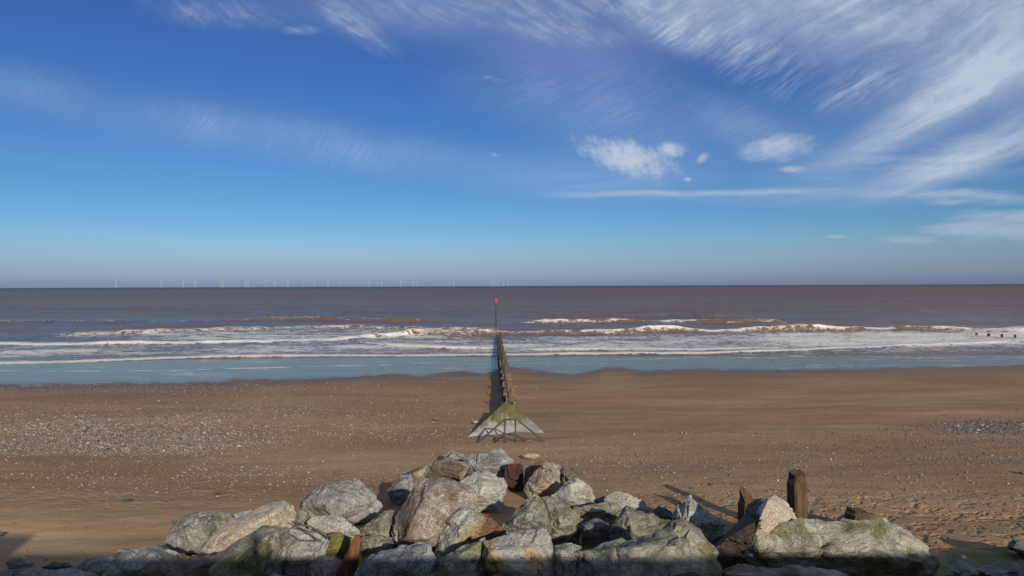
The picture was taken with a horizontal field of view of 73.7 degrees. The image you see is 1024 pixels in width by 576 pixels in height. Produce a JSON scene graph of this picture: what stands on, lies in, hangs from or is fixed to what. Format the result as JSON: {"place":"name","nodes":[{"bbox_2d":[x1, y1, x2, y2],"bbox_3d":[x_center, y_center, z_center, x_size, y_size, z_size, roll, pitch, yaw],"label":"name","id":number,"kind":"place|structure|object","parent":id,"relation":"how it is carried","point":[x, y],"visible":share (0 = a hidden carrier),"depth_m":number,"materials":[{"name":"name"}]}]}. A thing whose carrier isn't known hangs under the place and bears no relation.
{"place":"outdoors","nodes":[
{"label":"outdoors","id":0,"kind":"place"},
{"bbox_2d":[0,366,1023,575],"bbox_3d":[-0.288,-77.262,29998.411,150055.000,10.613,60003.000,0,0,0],"label":"beach","id":1,"kind":"structure","parent":0,"point":[42,532],"depth_m":28.08,"materials":[{"name":"brown sand"}]},
{"bbox_2d":[6,556,33,569],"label":"boulder","id":2,"kind":"object","parent":1,"relation":"on","point":[14,562],"visible":0.77,"depth_m":13.87,"materials":[{"name":"grey stone"}]},
{"bbox_2d":[0,567,96,575],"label":"boulder","id":3,"kind":"object","parent":1,"relation":"on","point":[23,571],"visible":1,"depth_m":12.51,"materials":[{"name":"grey stone"}]},
{"bbox_2d":[41,561,71,569],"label":"boulder","id":4,"kind":"object","parent":1,"relation":"on","point":[52,565],"visible":0.86,"depth_m":13.90,"materials":[{"name":"stone"}]},
{"bbox_2d":[71,555,114,575],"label":"boulder","id":5,"kind":"object","parent":1,"relation":"on","point":[97,566],"visible":0.6,"depth_m":12.79,"materials":[{"name":"grey stone"}]},
{"bbox_2d":[115,549,126,553],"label":"beach stone","id":6,"kind":"object","parent":1,"relation":"on","point":[120,551],"visible":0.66,"depth_m":14.94,"materials":[{"name":"grey stone"}]},
{"bbox_2d":[101,545,178,575],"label":"boulder","id":7,"kind":"object","parent":1,"relation":"on","point":[131,562],"visible":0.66,"depth_m":12.52,"materials":[{"name":"grey stone"}]},
{"bbox_2d":[134,553,216,575],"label":"boulder","id":8,"kind":"object","parent":1,"relation":"on","point":[181,564],"visible":0.79,"depth_m":12.10,"materials":[{"name":"grey stone"}]},
{"bbox_2d":[165,511,233,555],"bbox_3d":[-6.769,5.388,14.787,1.717,1.169,1.119,0,0,32],"label":"boulder","id":9,"kind":"object","parent":1,"relation":"on","point":[190,534],"visible":0.58,"depth_m":14.26,"materials":[{"name":"grey stone"}]},
{"bbox_2d":[234,510,253,517],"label":"boulder","id":10,"kind":"object","parent":1,"relation":"on","point":[239,514],"visible":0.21,"depth_m":16.62,"materials":[{"name":"grey stone"}]},
{"bbox_2d":[198,501,295,555],"bbox_3d":[-5.477,5.132,14.223,2.001,1.441,1.326,0,0,0],"label":"boulder","id":11,"kind":"object","parent":1,"relation":"on","point":[233,530],"visible":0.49,"depth_m":13.80,"materials":[{"name":"beige stone"}]},
{"bbox_2d":[207,525,289,575],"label":"boulder","id":12,"kind":"object","parent":1,"relation":"on","point":[260,551],"visible":0.93,"depth_m":11.88,"materials":[{"name":"grey stone"}]},
{"bbox_2d":[293,508,308,528],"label":"boulder","id":13,"kind":"object","parent":1,"relation":"on","point":[302,515],"visible":0.6,"depth_m":15.94,"materials":[{"name":"grey stone"}]},
{"bbox_2d":[281,526,328,575],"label":"boulder","id":14,"kind":"object","parent":1,"relation":"on","point":[300,556],"visible":0.53,"depth_m":12.43,"materials":[{"name":"grey stone"}]},
{"bbox_2d":[290,521,330,541],"bbox_3d":[-3.553,4.281,11.989,0.704,0.327,0.196,0,0,0],"label":"dead branch","id":15,"kind":"object","parent":14,"relation":"on","point":[318,531],"visible":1,"depth_m":11.94,"materials":[{"name":"grey plant"}]},
{"bbox_2d":[306,555,341,575],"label":"boulder","id":16,"kind":"object","parent":1,"relation":"on","point":[326,565],"visible":0.88,"depth_m":12.26,"materials":[{"name":"grey stone"}]},
{"bbox_2d":[307,515,361,537],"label":"boulder","id":17,"kind":"object","parent":1,"relation":"on","point":[329,524],"visible":0.49,"depth_m":14.83,"materials":[{"name":"grey stone"}]},
{"bbox_2d":[326,532,352,560],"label":"boulder","id":18,"kind":"object","parent":1,"relation":"on","point":[339,544],"visible":0.33,"depth_m":13.71,"materials":[{"name":"green stone"}]},
{"bbox_2d":[302,479,382,523],"bbox_3d":[-4.259,5.440,17.198,2.058,1.252,1.483,0,0,0],"label":"boulder","id":19,"kind":"object","parent":1,"relation":"on","point":[353,502],"visible":0.87,"depth_m":16.86,"materials":[{"name":"grey stone"}]},
{"bbox_2d":[337,534,360,575],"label":"rotten stake","id":20,"kind":"object","parent":1,"relation":"on","point":[349,565],"visible":0.99,"depth_m":12.23,"materials":[{"name":"brown wood"}]},
{"bbox_2d":[360,510,393,539],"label":"boulder","id":21,"kind":"object","parent":1,"relation":"on","point":[382,523],"visible":0.49,"depth_m":14.60,"materials":[{"name":"grey stone"}]},
{"bbox_2d":[360,534,396,559],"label":"boulder","id":22,"kind":"object","parent":1,"relation":"on","point":[373,544],"visible":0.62,"depth_m":13.99,"materials":[{"name":"grey stone"}]},
{"bbox_2d":[388,509,397,522],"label":"boulder","id":23,"kind":"object","parent":1,"relation":"on","point":[394,512],"visible":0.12,"depth_m":14.90,"materials":[{"name":"stone"}]},
{"bbox_2d":[354,542,435,575],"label":"boulder","id":24,"kind":"object","parent":1,"relation":"on","point":[417,559],"visible":1,"depth_m":11.91,"materials":[{"name":"grey stone"}]},
{"bbox_2d":[386,474,416,504],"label":"boulder","id":25,"kind":"object","parent":1,"relation":"on","point":[399,490],"visible":0.78,"depth_m":18.63,"materials":[{"name":"grey stone"}]},
{"bbox_2d":[406,465,427,482],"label":"boulder","id":26,"kind":"object","parent":1,"relation":"on","point":[417,474],"visible":0.46,"depth_m":21.22,"materials":[{"name":"beige stone"}]},
{"bbox_2d":[391,477,478,552],"bbox_3d":[-1.623,4.982,14.471,1.847,1.895,2.196,0,0,0],"label":"boulder","id":27,"kind":"object","parent":1,"relation":"on","point":[429,507],"visible":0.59,"depth_m":13.84,"materials":[{"name":"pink stone"}]},
{"bbox_2d":[424,459,468,482],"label":"boulder","id":28,"kind":"object","parent":1,"relation":"on","point":[452,469],"visible":0.73,"depth_m":21.11,"materials":[{"name":"beige stone"}]},
{"bbox_2d":[442,450,463,461],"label":"boulder","id":29,"kind":"object","parent":1,"relation":"on","point":[454,455],"visible":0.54,"depth_m":24.18,"materials":[{"name":"grey stone"}]},
{"bbox_2d":[436,537,485,575],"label":"boulder","id":30,"kind":"object","parent":1,"relation":"on","point":[466,557],"visible":0.77,"depth_m":12.09,"materials":[{"name":"grey stone"}]},
{"bbox_2d":[434,507,506,558],"bbox_3d":[-0.830,5.101,13.753,1.487,1.382,1.372,0,0,0],"label":"boulder","id":31,"kind":"object","parent":1,"relation":"on","point":[465,526],"visible":0.51,"depth_m":13.35,"materials":[{"name":"grey stone"}]},
{"bbox_2d":[459,469,507,512],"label":"boulder","id":32,"kind":"object","parent":1,"relation":"on","point":[489,488],"visible":0.74,"depth_m":18.01,"materials":[{"name":"grey stone"}]},
{"bbox_2d":[462,447,513,478],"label":"boulder","id":33,"kind":"object","parent":1,"relation":"on","point":[494,461],"visible":0.58,"depth_m":21.26,"materials":[{"name":"grey stone"}]},
{"bbox_2d":[468,402,543,436],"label":"concrete ramp","id":34,"kind":"structure","parent":1,"relation":"on","point":[509,410],"depth_m":31.98,"materials":[{"name":"grey concrete"}]},
{"bbox_2d":[496,331,518,405],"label":"timber groyne","id":35,"kind":"object","parent":1,"relation":"on","point":[508,390],"visible":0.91,"depth_m":49.41,"materials":[{"name":"brown wood"}]},
{"bbox_2d":[477,419,544,442],"bbox_3d":[-0.036,6.244,28.722,3.078,1.506,0.072,0,0,0],"label":"handrail","id":36,"kind":"object","parent":1,"relation":"on","point":[505,433],"visible":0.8,"depth_m":28.69,"materials":[{"name":"grey metal"}]},
{"bbox_2d":[0,371,1023,457],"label":"shingle bank","id":37,"kind":"structure","parent":1,"relation":"on","point":[207,435],"depth_m":31.45,"materials":[{"name":"gravel"}]},
{"bbox_2d":[0,454,1023,569],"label":"shingle","id":38,"kind":"object","parent":1,"relation":"on","point":[584,472],"visible":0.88,"depth_m":22.82,"materials":[{"name":"brown gravel"}]},
{"bbox_2d":[504,463,523,488],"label":"rusted iron block","id":39,"kind":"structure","parent":1,"relation":"on","point":[513,475],"depth_m":20.50,"materials":[{"name":"brown metal"}]},
{"bbox_2d":[481,527,553,575],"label":"boulder","id":40,"kind":"object","parent":1,"relation":"on","point":[525,553],"visible":0.98,"depth_m":11.79,"materials":[{"name":"stone"}]},
{"bbox_2d":[501,495,551,533],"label":"boulder","id":41,"kind":"object","parent":1,"relation":"on","point":[530,514],"visible":0.54,"depth_m":15.19,"materials":[{"name":"grey stone"}]},
{"bbox_2d":[524,461,544,486],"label":"boulder","id":42,"kind":"object","parent":1,"relation":"on","point":[531,469],"visible":0.48,"depth_m":20.43,"materials":[{"name":"brown stone"}]},
{"bbox_2d":[523,462,560,498],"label":"boulder","id":43,"kind":"object","parent":1,"relation":"on","point":[543,480],"visible":0.87,"depth_m":19.19,"materials":[{"name":"beige stone"}]},
{"bbox_2d":[541,496,583,545],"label":"boulder","id":44,"kind":"object","parent":1,"relation":"on","point":[566,521],"visible":0.84,"depth_m":15.24,"materials":[{"name":"grey stone"}]},
{"bbox_2d":[552,543,581,575],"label":"boulder","id":45,"kind":"object","parent":1,"relation":"on","point":[565,561],"visible":0.77,"depth_m":11.95,"materials":[{"name":"grey stone"}]},
{"bbox_2d":[551,478,595,508],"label":"boulder","id":46,"kind":"object","parent":1,"relation":"on","point":[575,492],"visible":0.62,"depth_m":17.84,"materials":[{"name":"grey stone"}]},
{"bbox_2d":[560,466,591,487],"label":"boulder","id":47,"kind":"object","parent":1,"relation":"on","point":[567,473],"visible":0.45,"depth_m":20.06,"materials":[{"name":"brown stone"}]},
{"bbox_2d":[581,518,610,549],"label":"boulder","id":48,"kind":"object","parent":1,"relation":"on","point":[594,532],"visible":0.81,"depth_m":14.90,"materials":[{"name":"stone"}]},
{"bbox_2d":[573,500,622,526],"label":"boulder","id":49,"kind":"object","parent":1,"relation":"on","point":[608,512],"visible":0.62,"depth_m":16.59,"materials":[{"name":"grey stone"}]},
{"bbox_2d":[596,496,604,502],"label":"boulder","id":50,"kind":"object","parent":1,"relation":"on","point":[600,499],"visible":0.32,"depth_m":18.01,"materials":[{"name":"stone"}]},
{"bbox_2d":[604,491,650,512],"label":"boulder","id":51,"kind":"object","parent":1,"relation":"on","point":[623,499],"visible":0.52,"depth_m":17.34,"materials":[{"name":"grey stone"}]},
{"bbox_2d":[608,505,670,540],"bbox_3d":[2.787,5.331,15.074,1.369,1.111,1.014,0,0,-27],"label":"boulder","id":52,"kind":"object","parent":1,"relation":"on","point":[630,523],"visible":0.52,"depth_m":14.67,"materials":[{"name":"grey stone"}]},
{"bbox_2d":[574,519,722,575],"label":"boulder","id":53,"kind":"object","parent":1,"relation":"on","point":[680,547],"visible":0.98,"depth_m":11.41,"materials":[{"name":"grey stone"}]},
{"bbox_2d":[652,505,672,519],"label":"boulder","id":54,"kind":"object","parent":1,"relation":"on","point":[659,511],"visible":0.54,"depth_m":16.86,"materials":[{"name":"stone"}]},
{"bbox_2d":[671,495,725,534],"bbox_3d":[4.172,5.314,15.582,1.219,1.230,1.041,0,0,-21],"label":"boulder","id":55,"kind":"object","parent":1,"relation":"on","point":[692,511],"visible":0.59,"depth_m":15.24,"materials":[{"name":"grey stone"}]},
{"bbox_2d":[704,532,723,544],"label":"boulder","id":56,"kind":"object","parent":1,"relation":"on","point":[714,538],"visible":0.26,"depth_m":14.41,"materials":[{"name":"stone"}]},
{"bbox_2d":[738,485,753,520],"bbox_3d":[5.679,5.543,16.385,0.406,1.546,0.417,0,0,-15],"label":"timber post","id":57,"kind":"object","parent":1,"relation":"on","point":[746,498],"visible":0.33,"depth_m":16.37,"materials":[{"name":"brown wood"}]},
{"bbox_2d":[714,494,796,568],"bbox_3d":[5.029,5.065,14.134,1.533,1.886,2.367,0,0,45],"label":"boulder","id":58,"kind":"object","parent":1,"relation":"on","point":[760,518],"visible":0.56,"depth_m":13.32,"materials":[{"name":"beige stone"}]},
{"bbox_2d":[721,563,847,575],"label":"boulder","id":59,"kind":"object","parent":1,"relation":"on","point":[738,569],"visible":1,"depth_m":11.27,"materials":[{"name":"beige stone"}]},
{"bbox_2d":[787,469,807,518],"bbox_3d":[6.641,5.273,15.895,0.387,2.031,0.381,0,0,-17],"label":"timber post","id":60,"kind":"object","parent":1,"relation":"on","point":[797,486],"visible":0.61,"depth_m":15.75,"materials":[{"name":"brown wood"}]},
{"bbox_2d":[741,517,940,575],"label":"boulder","id":61,"kind":"object","parent":1,"relation":"on","point":[879,547],"visible":0.91,"depth_m":12.98,"materials":[{"name":"grey stone"}]},
{"bbox_2d":[836,513,845,521],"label":"boulder","id":62,"kind":"object","parent":1,"relation":"on","point":[841,518],"visible":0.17,"depth_m":16.48,"materials":[{"name":"grey stone"}]},
{"bbox_2d":[845,506,869,520],"bbox_3d":[8.259,5.769,16.327,0.470,1.048,0.470,0,0,-17],"label":"timber post","id":63,"kind":"object","parent":1,"relation":"on","point":[854,513],"visible":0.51,"depth_m":16.20,"materials":[{"name":"brown wood"}]},
{"bbox_2d":[936,554,979,575],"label":"boulder","id":64,"kind":"object","parent":1,"relation":"on","point":[962,565],"visible":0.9,"depth_m":11.76,"materials":[{"name":"grey stone"}]},
{"bbox_2d":[937,546,1019,568],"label":"rock","id":65,"kind":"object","parent":1,"relation":"on","point":[980,557],"depth_m":14.62,"materials":[{"name":"grey stone"}]},
{"bbox_2d":[976,561,1023,575],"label":"boulder","id":66,"kind":"object","parent":1,"relation":"on","point":[999,568],"visible":0.98,"depth_m":11.72,"materials":[{"name":"grey stone"}]},
{"bbox_2d":[1006,539,1023,556],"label":"boulder","id":67,"kind":"object","parent":1,"relation":"on","point":[1016,545],"visible":1,"depth_m":14.25,"materials":[{"name":"stone"}]},
{"bbox_2d":[0,284,1023,386],"bbox_3d":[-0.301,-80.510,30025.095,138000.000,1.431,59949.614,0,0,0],"label":"sea","id":68,"kind":"structure","parent":0,"point":[99,336],"depth_m":118.45,"materials":[{"name":"liquid"}]},
{"bbox_2d":[495,299,496,324],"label":"groyne marker","id":69,"kind":"object","parent":68,"relation":"in","point":[495,312],"visible":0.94,"depth_m":139.47,"materials":[{"name":"paint"}]},
{"bbox_2d":[0,0,1023,287],"label":"sky","id":70,"kind":"structure","parent":0,"point":[144,143],"materials":[{"name":"blue"}]}
]}

